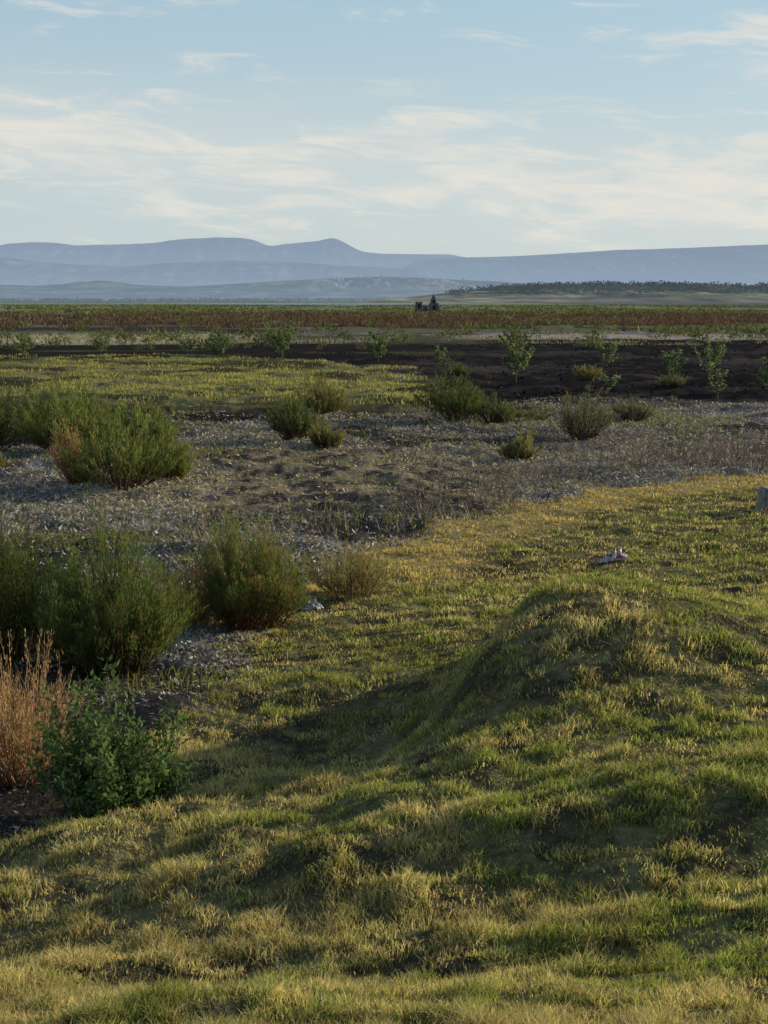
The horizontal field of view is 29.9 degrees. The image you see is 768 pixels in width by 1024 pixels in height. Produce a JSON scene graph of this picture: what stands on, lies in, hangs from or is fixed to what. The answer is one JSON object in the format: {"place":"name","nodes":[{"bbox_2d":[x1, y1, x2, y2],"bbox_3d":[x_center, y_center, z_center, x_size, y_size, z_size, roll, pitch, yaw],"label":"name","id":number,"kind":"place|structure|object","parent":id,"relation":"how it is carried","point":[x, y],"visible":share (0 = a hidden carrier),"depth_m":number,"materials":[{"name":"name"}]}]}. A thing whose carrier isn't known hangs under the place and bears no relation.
{"place":"outdoors","nodes":[
{"label":"outdoors","id":0,"kind":"place"},
{"bbox_2d":[0,257,429,285],"bbox_3d":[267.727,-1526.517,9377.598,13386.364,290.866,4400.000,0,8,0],"label":"foothills","id":1,"kind":"structure","parent":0,"point":[13,271],"depth_m":8560.27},
{"bbox_2d":[0,237,461,268],"bbox_3d":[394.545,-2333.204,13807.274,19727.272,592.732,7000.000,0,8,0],"label":"mountains","id":2,"kind":"structure","parent":0,"point":[331,251],"depth_m":12700.98,"materials":[{"name":"blue stone"}]},
{"bbox_2d":[284,304,391,304],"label":"lake water","id":3,"kind":"structure","parent":0,"point":[339,304],"depth_m":919.76,"materials":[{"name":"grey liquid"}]},
{"bbox_2d":[0,277,747,300],"bbox_3d":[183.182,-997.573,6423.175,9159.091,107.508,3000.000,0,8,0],"label":"hills","id":4,"kind":"structure","parent":0,"point":[399,287],"depth_m":5628.76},
{"bbox_2d":[322,275,474,288],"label":"distant village","id":5,"kind":"object","parent":4,"relation":"on","point":[386,282],"visible":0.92,"depth_m":5829.40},
{"bbox_2d":[0,301,767,1023],"bbox_3d":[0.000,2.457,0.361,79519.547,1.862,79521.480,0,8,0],"label":"ground","id":6,"kind":"structure","parent":0,"point":[278,469],"depth_m":11.22,"materials":[{"name":"green plant"}]},
{"bbox_2d":[0,451,12,468],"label":"broom shrub","id":7,"kind":"object","parent":6,"relation":"on","point":[2,460],"visible":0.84,"depth_m":27.26,"materials":[{"name":"green plant"}]},
{"bbox_2d":[12,331,31,354],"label":"tobacco sapling","id":8,"kind":"object","parent":6,"relation":"on","point":[27,340],"visible":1,"depth_m":79.40,"materials":[{"name":"green plant"}]},
{"bbox_2d":[0,378,50,451],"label":"broom shrub","id":9,"kind":"object","parent":6,"relation":"on","point":[4,422],"visible":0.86,"depth_m":30.09,"materials":[{"name":"green plant"}]},
{"bbox_2d":[0,628,70,719],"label":"dry stalks","id":10,"kind":"object","parent":6,"relation":"on","point":[27,675],"visible":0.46,"depth_m":10.59,"materials":[{"name":"brown plant"}]},
{"bbox_2d":[0,497,85,663],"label":"broom shrub","id":11,"kind":"object","parent":6,"relation":"on","point":[24,595],"visible":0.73,"depth_m":12.30,"materials":[{"name":"green plant"}]},
{"bbox_2d":[0,629,89,787],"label":"dry orange weed","id":12,"kind":"object","parent":6,"relation":"on","point":[15,772],"visible":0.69,"depth_m":9.15,"materials":[{"name":"brown plant"}]},
{"bbox_2d":[4,370,115,434],"bbox_3d":[-7.452,-2.458,32.933,2.390,1.610,2.283,0,8,0],"label":"broom shrub","id":13,"kind":"object","parent":6,"relation":"on","point":[49,401],"visible":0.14,"depth_m":32.85,"materials":[{"name":"green plant"}]},
{"bbox_2d":[0,370,124,450],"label":"broom shrub","id":14,"kind":"object","parent":6,"relation":"on","point":[82,424],"visible":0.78,"depth_m":29.71,"materials":[{"name":"green plant"}]},
{"bbox_2d":[45,416,103,484],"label":"dry shrub","id":15,"kind":"object","parent":6,"relation":"on","point":[61,463],"visible":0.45,"depth_m":24.98,"materials":[{"name":"brown plant"}]},
{"bbox_2d":[89,331,112,353],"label":"tobacco sapling","id":16,"kind":"object","parent":6,"relation":"on","point":[101,347],"visible":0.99,"depth_m":83.34,"materials":[{"name":"green plant"}]},
{"bbox_2d":[16,655,198,821],"bbox_3d":[-1.588,1.336,8.362,1.025,1.002,0.830,0,8,0],"label":"leafy green shrub","id":17,"kind":"object","parent":6,"relation":"on","point":[109,771],"visible":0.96,"depth_m":8.30,"materials":[{"name":"green plant"}]},
{"bbox_2d":[20,481,208,680],"bbox_3d":[-2.318,0.590,12.185,1.523,1.712,1.524,3,9,21],"label":"broom shrub","id":18,"kind":"object","parent":6,"relation":"on","point":[116,622],"visible":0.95,"depth_m":12.01,"materials":[{"name":"green plant"}]},
{"bbox_2d":[48,391,191,489],"bbox_3d":[-4.427,-1.233,24.378,2.235,1.755,2.194,8,12,44],"label":"broom shrub","id":19,"kind":"object","parent":6,"relation":"on","point":[122,462],"visible":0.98,"depth_m":24.26,"materials":[{"name":"green plant"}]},
{"bbox_2d":[0,298,293,300],"bbox_3d":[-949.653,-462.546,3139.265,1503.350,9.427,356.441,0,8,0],"label":"shore trees","id":20,"kind":"object","parent":6,"relation":"on","point":[145,300],"visible":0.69,"depth_m":3047.71,"materials":[{"name":"green plant"}]},
{"bbox_2d":[109,392,191,447],"bbox_3d":[-5.141,-2.035,31.056,1.898,1.308,1.825,0,8,0],"label":"broom shrub","id":21,"kind":"object","parent":6,"relation":"on","point":[161,421],"visible":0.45,"depth_m":30.82,"materials":[{"name":"green plant"}]},
{"bbox_2d":[146,419,197,480],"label":"broom shrub","id":22,"kind":"object","parent":6,"relation":"on","point":[180,470],"visible":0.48,"depth_m":25.77,"materials":[{"name":"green plant"}]},
{"bbox_2d":[154,557,215,625],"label":"dry shrub","id":23,"kind":"object","parent":6,"relation":"on","point":[199,617],"visible":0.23,"depth_m":14.21,"materials":[{"name":"brown plant"}]},
{"bbox_2d":[170,330,201,351],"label":"tobacco sapling","id":24,"kind":"object","parent":6,"relation":"on","point":[183,344],"visible":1,"depth_m":87.34,"materials":[{"name":"green plant"}]},
{"bbox_2d":[0,297,398,300],"bbox_3d":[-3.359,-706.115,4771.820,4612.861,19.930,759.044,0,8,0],"label":"distant tree line","id":25,"kind":"object","parent":6,"relation":"on","point":[207,299],"visible":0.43,"depth_m":4590.50,"materials":[{"name":"green plant"}]},
{"bbox_2d":[0,353,435,407],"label":"field grass","id":26,"kind":"structure","parent":6,"relation":"on","point":[240,380],"depth_m":57.18,"materials":[{"name":"green plant"}]},
{"bbox_2d":[209,329,240,353],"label":"tobacco sapling","id":27,"kind":"object","parent":6,"relation":"on","point":[220,340],"visible":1,"depth_m":82.40,"materials":[{"name":"green plant"}]},
{"bbox_2d":[184,495,316,632],"bbox_3d":[-1.296,0.521,13.875,1.296,1.311,1.294,0,8,0],"label":"broom shrub","id":28,"kind":"object","parent":6,"relation":"on","point":[242,594],"visible":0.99,"depth_m":13.78,"materials":[{"name":"green plant"}]},
{"bbox_2d":[146,504,377,573],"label":"dry stalks","id":29,"kind":"object","parent":6,"relation":"on","point":[223,515],"visible":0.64,"depth_m":19.42,"materials":[{"name":"plant"}]},
{"bbox_2d":[261,316,299,360],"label":"tobacco sapling","id":30,"kind":"object","parent":6,"relation":"on","point":[287,335],"visible":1,"depth_m":76.26,"materials":[{"name":"green plant"}]},
{"bbox_2d":[261,383,326,439],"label":"broom shrub","id":31,"kind":"object","parent":6,"relation":"on","point":[285,423],"visible":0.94,"depth_m":32.75,"materials":[{"name":"green plant"}]},
{"bbox_2d":[295,597,323,609],"bbox_3d":[-0.784,0.935,14.897,0.323,0.133,0.241,0,8,0],"label":"plastic bag","id":32,"kind":"object","parent":6,"relation":"on","point":[314,605],"visible":0.66,"depth_m":14.84,"materials":[{"name":"white plastic"}]},
{"bbox_2d":[293,368,350,413],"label":"broom shrub","id":33,"kind":"object","parent":6,"relation":"on","point":[324,400],"visible":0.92,"depth_m":40.30,"materials":[{"name":"green plant"}]},
{"bbox_2d":[305,413,346,447],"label":"broom shrub","id":34,"kind":"object","parent":6,"relation":"on","point":[324,436],"visible":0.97,"depth_m":31.22,"materials":[{"name":"green plant"}]},
{"bbox_2d":[300,525,396,598],"bbox_3d":[-0.379,0.560,15.532,0.884,0.791,1.039,-8,12,-44],"label":"broom shrub","id":35,"kind":"object","parent":6,"relation":"on","point":[355,578],"visible":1,"depth_m":15.44,"materials":[{"name":"green plant"}]},
{"bbox_2d":[367,330,390,361],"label":"tobacco sapling","id":36,"kind":"object","parent":6,"relation":"on","point":[378,348],"visible":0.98,"depth_m":73.41,"materials":[{"name":"green plant"}]},
{"bbox_2d":[0,394,765,713],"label":"weeds","id":37,"kind":"object","parent":6,"relation":"on","point":[121,687],"visible":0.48,"depth_m":20.97,"materials":[{"name":"plant"}]},
{"bbox_2d":[0,303,765,325],"bbox_3d":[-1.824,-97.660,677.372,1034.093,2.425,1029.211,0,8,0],"label":"distant scrub","id":38,"kind":"object","parent":6,"relation":"on","point":[292,312],"visible":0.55,"depth_m":237.89,"materials":[{"name":"green plant"}]},
{"bbox_2d":[0,395,767,855],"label":"dry plant litter","id":39,"kind":"object","parent":6,"relation":"on","point":[110,509],"visible":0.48,"depth_m":24.99,"materials":[{"name":"plant"}]},
{"bbox_2d":[0,311,767,327],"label":"red brown weeds","id":40,"kind":"object","parent":6,"relation":"on","point":[338,319],"visible":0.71,"depth_m":220.98,"materials":[{"name":"brown plant"}]},
{"bbox_2d":[0,304,767,333],"bbox_3d":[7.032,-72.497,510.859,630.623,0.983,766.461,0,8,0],"label":"green weeds","id":41,"kind":"object","parent":6,"relation":"on","point":[193,308],"visible":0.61,"depth_m":385.03,"materials":[{"name":"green plant"}]},
{"bbox_2d":[0,315,767,349],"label":"distant shrubs","id":42,"kind":"object","parent":6,"relation":"on","point":[249,332],"visible":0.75,"depth_m":118.11,"materials":[{"name":"plant"}]},
{"bbox_2d":[0,331,767,345],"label":"pale dry grass","id":43,"kind":"structure","parent":6,"relation":"on","point":[622,342],"depth_m":115.08,"materials":[{"name":"beige plant"}]},
{"bbox_2d":[311,478,530,548],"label":"dry stalks","id":44,"kind":"object","parent":6,"relation":"on","point":[403,519],"visible":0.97,"depth_m":20.64,"materials":[{"name":"brown plant"}]},
{"bbox_2d":[415,292,438,311],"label":"church ruins","id":45,"kind":"object","parent":6,"relation":"on","point":[433,304],"visible":0.87,"depth_m":387.09,"materials":[{"name":"stone"}]},
{"bbox_2d":[434,345,447,366],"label":"tobacco sapling","id":46,"kind":"object","parent":6,"relation":"on","point":[439,357],"visible":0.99,"depth_m":68.42,"materials":[{"name":"green plant"}]},
{"bbox_2d":[412,357,493,420],"bbox_3d":[1.854,-3.279,38.329,2.128,1.768,2.292,-5,10,-33],"label":"broom shrub","id":47,"kind":"object","parent":6,"relation":"on","point":[455,404],"visible":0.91,"depth_m":38.05,"materials":[{"name":"green plant"}]},
{"bbox_2d":[445,362,471,375],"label":"broom shrub","id":48,"kind":"object","parent":6,"relation":"on","point":[458,370],"visible":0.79,"depth_m":61.55,"materials":[{"name":"green plant"}]},
{"bbox_2d":[357,445,565,511],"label":"dry stalks","id":49,"kind":"object","parent":6,"relation":"on","point":[499,491],"visible":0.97,"depth_m":22.76,"materials":[{"name":"brown plant"}]},
{"bbox_2d":[168,338,767,405],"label":"soil clods","id":50,"kind":"object","parent":6,"relation":"on","point":[562,390],"visible":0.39,"depth_m":65.29,"materials":[{"name":"black soil"}]},
{"bbox_2d":[472,392,515,423],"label":"broom shrub","id":51,"kind":"object","parent":6,"relation":"on","point":[500,412],"visible":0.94,"depth_m":37.38,"materials":[{"name":"green plant"}]},
{"bbox_2d":[498,332,536,381],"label":"tobacco sapling","id":52,"kind":"object","parent":6,"relation":"on","point":[518,358],"visible":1,"depth_m":54.18,"materials":[{"name":"green plant"}]},
{"bbox_2d":[495,431,545,459],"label":"broom shrub","id":53,"kind":"object","parent":6,"relation":"on","point":[512,450],"visible":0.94,"depth_m":28.97,"materials":[{"name":"green plant"}]},
{"bbox_2d":[506,406,559,419],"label":"broom shrub","id":54,"kind":"object","parent":6,"relation":"on","point":[532,413],"visible":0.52,"depth_m":38.89,"materials":[{"name":"green plant"}]},
{"bbox_2d":[344,401,766,465],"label":"dry stalks","id":55,"kind":"object","parent":6,"relation":"on","point":[560,428],"visible":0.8,"depth_m":33.63,"materials":[{"name":"brown plant"}]},
{"bbox_2d":[349,736,764,904],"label":"dry weed stems","id":56,"kind":"object","parent":6,"relation":"on","point":[753,755],"visible":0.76,"depth_m":6.43,"materials":[{"name":"plant"}]},
{"bbox_2d":[452,451,675,487],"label":"dry stalks","id":57,"kind":"object","parent":6,"relation":"on","point":[560,469],"visible":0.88,"depth_m":25.72,"materials":[{"name":"brown plant"}]},
{"bbox_2d":[548,377,620,439],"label":"broom shrub","id":58,"kind":"object","parent":6,"relation":"on","point":[582,425],"visible":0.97,"depth_m":33.52,"materials":[{"name":"green plant"}]},
{"bbox_2d":[570,364,605,380],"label":"broom shrub","id":59,"kind":"object","parent":6,"relation":"on","point":[584,374],"visible":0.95,"depth_m":57.56,"materials":[{"name":"green plant"}]},
{"bbox_2d":[433,578,765,662],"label":"dry weed stems","id":60,"kind":"object","parent":6,"relation":"on","point":[667,582],"visible":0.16,"depth_m":13.34,"materials":[{"name":"brown plant"}]},
{"bbox_2d":[595,342,617,365],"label":"tobacco sapling","id":61,"kind":"object","parent":6,"relation":"on","point":[602,351],"visible":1,"depth_m":69.54,"materials":[{"name":"green plant"}]},
{"bbox_2d":[599,374,620,391],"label":"tobacco sapling","id":62,"kind":"object","parent":6,"relation":"on","point":[613,381],"visible":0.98,"depth_m":49.33,"materials":[{"name":"green plant"}]},
{"bbox_2d":[597,548,628,562],"bbox_3d":[2.800,0.528,17.460,0.385,0.187,0.282,0,8,0],"label":"plastic bag","id":63,"kind":"object","parent":6,"relation":"on","point":[615,555],"visible":1,"depth_m":17.41,"materials":[{"name":"white plastic"}]},
{"bbox_2d":[465,568,766,701],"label":"dry weed stems","id":64,"kind":"object","parent":6,"relation":"on","point":[590,602],"visible":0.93,"depth_m":9.42,"materials":[{"name":"brown plant"}]},
{"bbox_2d":[609,393,657,421],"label":"broom shrub","id":65,"kind":"object","parent":6,"relation":"on","point":[627,412],"visible":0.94,"depth_m":38.93,"materials":[{"name":"green plant"}]},
{"bbox_2d":[528,422,767,480],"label":"dry stalks","id":66,"kind":"object","parent":6,"relation":"on","point":[706,454],"visible":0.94,"depth_m":27.54,"materials":[{"name":"brown plant"}]},
{"bbox_2d":[654,368,689,387],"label":"broom shrub","id":67,"kind":"object","parent":6,"relation":"on","point":[678,381],"visible":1,"depth_m":51.74,"materials":[{"name":"green plant"}]},
{"bbox_2d":[662,349,688,377],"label":"tobacco sapling","id":68,"kind":"object","parent":6,"relation":"on","point":[676,367],"visible":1,"depth_m":56.26,"materials":[{"name":"green plant"}]},
{"bbox_2d":[691,334,727,380],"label":"tobacco sapling","id":69,"kind":"object","parent":6,"relation":"on","point":[709,368],"visible":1,"depth_m":57.45,"materials":[{"name":"green plant"}]},
{"bbox_2d":[709,369,728,398],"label":"tobacco sapling","id":70,"kind":"object","parent":6,"relation":"on","point":[712,383],"visible":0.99,"depth_m":46.87,"materials":[{"name":"green plant"}]},
{"bbox_2d":[753,356,767,388],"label":"tobacco sapling","id":71,"kind":"object","parent":6,"relation":"on","point":[764,373],"visible":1,"depth_m":48.78,"materials":[{"name":"green plant"}]},
{"bbox_2d":[755,486,767,509],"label":"concrete marker stone","id":72,"kind":"object","parent":6,"relation":"on","point":[762,498],"visible":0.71,"depth_m":21.73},
{"bbox_2d":[0,472,767,1023],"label":"grass","id":73,"kind":"structure","parent":0,"point":[32,980],"depth_m":6.37,"materials":[{"name":"green plant"}]},
{"bbox_2d":[0,0,767,256],"label":"sky","id":74,"kind":"structure","parent":0,"point":[463,128],"materials":[{"name":"blue"}]},
{"bbox_2d":[362,285,767,301],"bbox_3d":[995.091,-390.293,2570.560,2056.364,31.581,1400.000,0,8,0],"label":"wooded rise","id":75,"kind":"structure","parent":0,"point":[506,295],"depth_m":2097.67,"materials":[{"name":"green plant"}]},
{"bbox_2d":[445,280,767,294],"bbox_3d":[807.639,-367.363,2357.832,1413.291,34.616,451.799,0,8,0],"label":"distant trees","id":76,"kind":"object","parent":75,"relation":"on","point":[649,286],"visible":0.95,"depth_m":2312.11,"materials":[{"name":"green plant"}]},
{"bbox_2d":[402,244,767,284],"bbox_3d":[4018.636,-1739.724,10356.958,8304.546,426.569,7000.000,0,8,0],"label":"plateau hill","id":77,"kind":"structure","parent":0,"point":[745,264],"depth_m":8818.16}
]}

